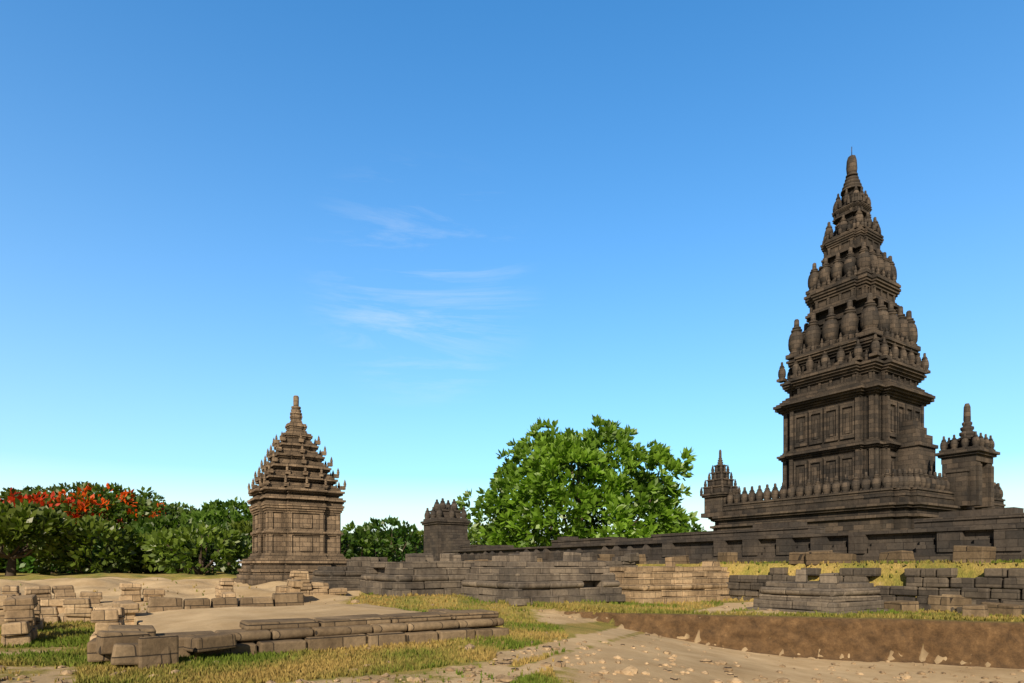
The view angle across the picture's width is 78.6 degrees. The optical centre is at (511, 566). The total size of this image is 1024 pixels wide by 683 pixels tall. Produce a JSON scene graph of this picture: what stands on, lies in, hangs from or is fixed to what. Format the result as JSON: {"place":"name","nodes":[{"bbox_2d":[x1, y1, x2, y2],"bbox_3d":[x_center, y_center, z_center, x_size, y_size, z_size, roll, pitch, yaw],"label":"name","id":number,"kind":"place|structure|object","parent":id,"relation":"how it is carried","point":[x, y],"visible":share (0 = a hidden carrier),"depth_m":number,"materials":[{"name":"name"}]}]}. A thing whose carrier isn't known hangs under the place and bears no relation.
{"place":"outdoors","nodes":[
{"label":"outdoors","id":0,"kind":"place"},
{"bbox_2d":[0,562,1023,682],"bbox_3d":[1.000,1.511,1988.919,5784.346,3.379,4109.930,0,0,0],"label":"ground","id":1,"kind":"structure","parent":0,"point":[582,629],"depth_m":19.41,"materials":[{"name":"beige soil"}]},
{"bbox_2d":[0,530,74,573],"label":"bush","id":2,"kind":"object","parent":1,"relation":"on","point":[17,563],"visible":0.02,"depth_m":83.41,"materials":[{"name":"green plant"}]},
{"bbox_2d":[0,497,91,575],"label":"tree foliage","id":3,"kind":"object","parent":1,"relation":"on","point":[19,521],"visible":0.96,"depth_m":68.55,"materials":[{"name":"green plant"}]},
{"bbox_2d":[2,530,106,573],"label":"bush","id":4,"kind":"object","parent":1,"relation":"on","point":[28,560],"visible":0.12,"depth_m":82.29,"materials":[{"name":"green plant"}]},
{"bbox_2d":[0,480,120,504],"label":"foliage","id":5,"kind":"object","parent":1,"relation":"on","point":[4,495],"visible":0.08,"depth_m":128.66,"materials":[{"name":"green plant"}]},
{"bbox_2d":[1,487,123,532],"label":"flowering tree","id":6,"kind":"object","parent":1,"relation":"on","point":[38,501],"visible":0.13,"depth_m":92.47,"materials":[{"name":"red plant"}]},
{"bbox_2d":[26,514,143,574],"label":"bush","id":7,"kind":"object","parent":1,"relation":"on","point":[71,561],"visible":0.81,"depth_m":73.49,"materials":[{"name":"green plant"}]},
{"bbox_2d":[21,482,179,558],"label":"flowering tree","id":8,"kind":"object","parent":1,"relation":"on","point":[143,508],"visible":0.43,"depth_m":96.58,"materials":[{"name":"green plant"}]},
{"bbox_2d":[80,528,154,573],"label":"bush","id":9,"kind":"object","parent":1,"relation":"on","point":[99,546],"visible":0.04,"depth_m":82.88,"materials":[{"name":"green plant"}]},
{"bbox_2d":[87,486,168,504],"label":"foliage","id":10,"kind":"object","parent":1,"relation":"on","point":[158,497],"visible":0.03,"depth_m":146.26,"materials":[{"name":"green plant"}]},
{"bbox_2d":[94,525,195,573],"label":"bush","id":11,"kind":"object","parent":1,"relation":"on","point":[141,530],"visible":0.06,"depth_m":83.92,"materials":[{"name":"green plant"}]},
{"bbox_2d":[109,497,196,523],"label":"foliage","id":12,"kind":"object","parent":1,"relation":"on","point":[173,508],"visible":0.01,"depth_m":113.74,"materials":[{"name":"green plant"}]},
{"bbox_2d":[123,514,196,556],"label":"foliage","id":13,"kind":"object","parent":1,"relation":"on","point":[168,521],"visible":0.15,"depth_m":86.73,"materials":[{"name":"green plant"}]},
{"bbox_2d":[113,526,208,573],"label":"bush","id":14,"kind":"object","parent":1,"relation":"on","point":[143,558],"visible":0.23,"depth_m":78.42,"materials":[{"name":"green plant"}]},
{"bbox_2d":[0,570,346,646],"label":"stone blocks","id":15,"kind":"structure","parent":1,"relation":"on","point":[28,613],"depth_m":19.96,"materials":[{"name":"grey stone"}]},
{"bbox_2d":[162,501,215,512],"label":"foliage","id":16,"kind":"object","parent":1,"relation":"on","point":[167,505],"depth_m":123.10,"materials":[{"name":"green plant"}]},
{"bbox_2d":[141,522,251,574],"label":"bush","id":17,"kind":"object","parent":1,"relation":"on","point":[173,540],"visible":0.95,"depth_m":73.44,"materials":[{"name":"green plant"}]},
{"bbox_2d":[173,518,251,567],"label":"foliage","id":18,"kind":"object","parent":1,"relation":"on","point":[224,525],"visible":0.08,"depth_m":87.88,"materials":[{"name":"green plant"}]},
{"bbox_2d":[177,497,252,571],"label":"tree foliage","id":19,"kind":"object","parent":1,"relation":"on","point":[223,514],"visible":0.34,"depth_m":101.34,"materials":[{"name":"green plant"}]},
{"bbox_2d":[220,519,252,560],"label":"foliage","id":20,"kind":"object","parent":1,"relation":"on","point":[243,526],"visible":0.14,"depth_m":96.95,"materials":[{"name":"green plant"}]},
{"bbox_2d":[233,395,346,584],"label":"small temple","id":21,"kind":"structure","parent":1,"relation":"on","point":[296,503],"depth_m":36.13,"materials":[{"name":"stone"}]},
{"bbox_2d":[87,592,508,668],"bbox_3d":[-6.018,1.369,16.951,8.919,0.967,10.250,0,0,-33],"label":"stone platform","id":22,"kind":"object","parent":1,"relation":"on","point":[165,630],"visible":0.94,"depth_m":14.09,"materials":[{"name":"grey stone"}]},
{"bbox_2d":[310,557,387,590],"bbox_3d":[-7.857,0.341,33.523,5.582,1.765,4.059,0,0,-33],"label":"stone ruin","id":23,"kind":"object","parent":1,"relation":"on","point":[348,577],"visible":0.42,"depth_m":31.63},
{"bbox_2d":[341,530,360,558],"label":"tree","id":24,"kind":"object","parent":1,"relation":"on","point":[346,537],"visible":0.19,"depth_m":109.53,"materials":[{"name":"green plant"}]},
{"bbox_2d":[341,519,393,561],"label":"bush","id":25,"kind":"object","parent":1,"relation":"on","point":[363,531],"visible":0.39,"depth_m":118.15,"materials":[{"name":"green plant"}]},
{"bbox_2d":[353,515,423,561],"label":"tree","id":26,"kind":"object","parent":1,"relation":"on","point":[403,530],"visible":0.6,"depth_m":122.30,"materials":[{"name":"green plant"}]},
{"bbox_2d":[375,530,422,551],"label":"foliage","id":27,"kind":"object","parent":1,"relation":"on","point":[396,537],"visible":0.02,"depth_m":146.63,"materials":[{"name":"green plant"}]},
{"bbox_2d":[392,529,423,561],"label":"tree","id":28,"kind":"object","parent":1,"relation":"on","point":[421,533],"visible":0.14,"depth_m":137.42,"materials":[{"name":"green plant"}]},
{"bbox_2d":[357,553,478,595],"bbox_3d":[-3.738,0.311,31.231,6.516,2.105,5.062,0,0,-33],"label":"stone ruin","id":29,"kind":"object","parent":1,"relation":"on","point":[421,573],"visible":0.65,"depth_m":28.90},
{"bbox_2d":[468,531,485,544],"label":"foliage","id":30,"kind":"object","parent":1,"relation":"on","point":[472,541],"visible":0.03,"depth_m":185.87,"materials":[{"name":"green plant"}]},
{"bbox_2d":[468,522,488,544],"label":"tree","id":31,"kind":"object","parent":1,"relation":"on","point":[470,530],"visible":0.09,"depth_m":144.80,"materials":[{"name":"green plant"}]},
{"bbox_2d":[465,559,491,560],"bbox_3d":[-0.794,0.386,35.414,5.087,1.813,4.076,0,0,-33],"label":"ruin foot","id":32,"kind":"object","parent":1,"relation":"on","point":[479,560],"visible":0.01,"depth_m":35.35},
{"bbox_2d":[0,559,1023,682],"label":"grass tufts","id":33,"kind":"object","parent":1,"relation":"on","point":[264,667],"visible":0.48,"depth_m":12.48,"materials":[{"name":"green plant"}]},
{"bbox_2d":[0,599,1023,682],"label":"scattered stones","id":34,"kind":"object","parent":1,"relation":"on","point":[630,670],"visible":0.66,"depth_m":12.69,"materials":[{"name":"beige stone"}]},
{"bbox_2d":[458,552,625,605],"bbox_3d":[1.270,0.455,28.797,6.059,2.312,5.082,0,0,-33],"label":"stone ruin","id":35,"kind":"object","parent":1,"relation":"on","point":[522,578],"visible":0.95,"depth_m":27.10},
{"bbox_2d":[455,414,702,547],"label":"tree","id":36,"kind":"object","parent":1,"relation":"on","point":[551,459],"visible":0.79,"depth_m":74.96,"materials":[{"name":"green plant"}]},
{"bbox_2d":[581,553,658,566],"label":"stone blocks","id":37,"kind":"structure","parent":1,"relation":"on","point":[629,559],"depth_m":39.14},
{"bbox_2d":[607,557,731,603],"bbox_3d":[9.916,0.645,34.845,12.038,2.400,5.085,0,0,-33],"label":"stone ruin","id":38,"kind":"object","parent":1,"relation":"on","point":[670,581],"visible":0.53,"depth_m":31.27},
{"bbox_2d":[676,521,705,531],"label":"foliage","id":39,"kind":"object","parent":1,"relation":"on","point":[698,527],"visible":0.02,"depth_m":147.78,"materials":[{"name":"green plant"}]},
{"bbox_2d":[420,498,1023,563],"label":"stone wall","id":40,"kind":"structure","parent":1,"relation":"on","point":[1001,530],"depth_m":33.95,"materials":[{"name":"stone"}]},
{"bbox_2d":[537,545,995,564],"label":"loose blocks","id":41,"kind":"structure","parent":1,"relation":"on","point":[971,554],"depth_m":28.84,"materials":[{"name":"stone"}]},
{"bbox_2d":[564,611,1023,668],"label":"earth bank","id":42,"kind":"structure","parent":1,"relation":"on","point":[994,644],"depth_m":21.53,"materials":[{"name":"brown soil"}]},
{"bbox_2d":[745,569,888,614],"bbox_3d":[12.813,0.997,26.117,4.452,1.755,4.065,0,0,-33],"label":"stone ruin","id":43,"kind":"object","parent":1,"relation":"on","point":[827,592],"visible":0.94,"depth_m":24.87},
{"bbox_2d":[726,567,1023,614],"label":"stone retaining wall","id":44,"kind":"structure","parent":1,"relation":"on","point":[922,584],"depth_m":25.08,"materials":[{"name":"stone"}]},
{"bbox_2d":[884,594,1023,617],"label":"loose blocks","id":45,"kind":"object","parent":1,"relation":"on","point":[943,602],"depth_m":23.98,"materials":[{"name":"stone"}]},
{"bbox_2d":[0,0,1023,565],"label":"sky","id":46,"kind":"structure","parent":0,"point":[443,229],"materials":[{"name":"blue"}]},
{"bbox_2d":[700,147,1005,532],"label":"temple","id":47,"kind":"structure","parent":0,"point":[859,454],"depth_m":46.74,"materials":[{"name":"stone"}]}
]}

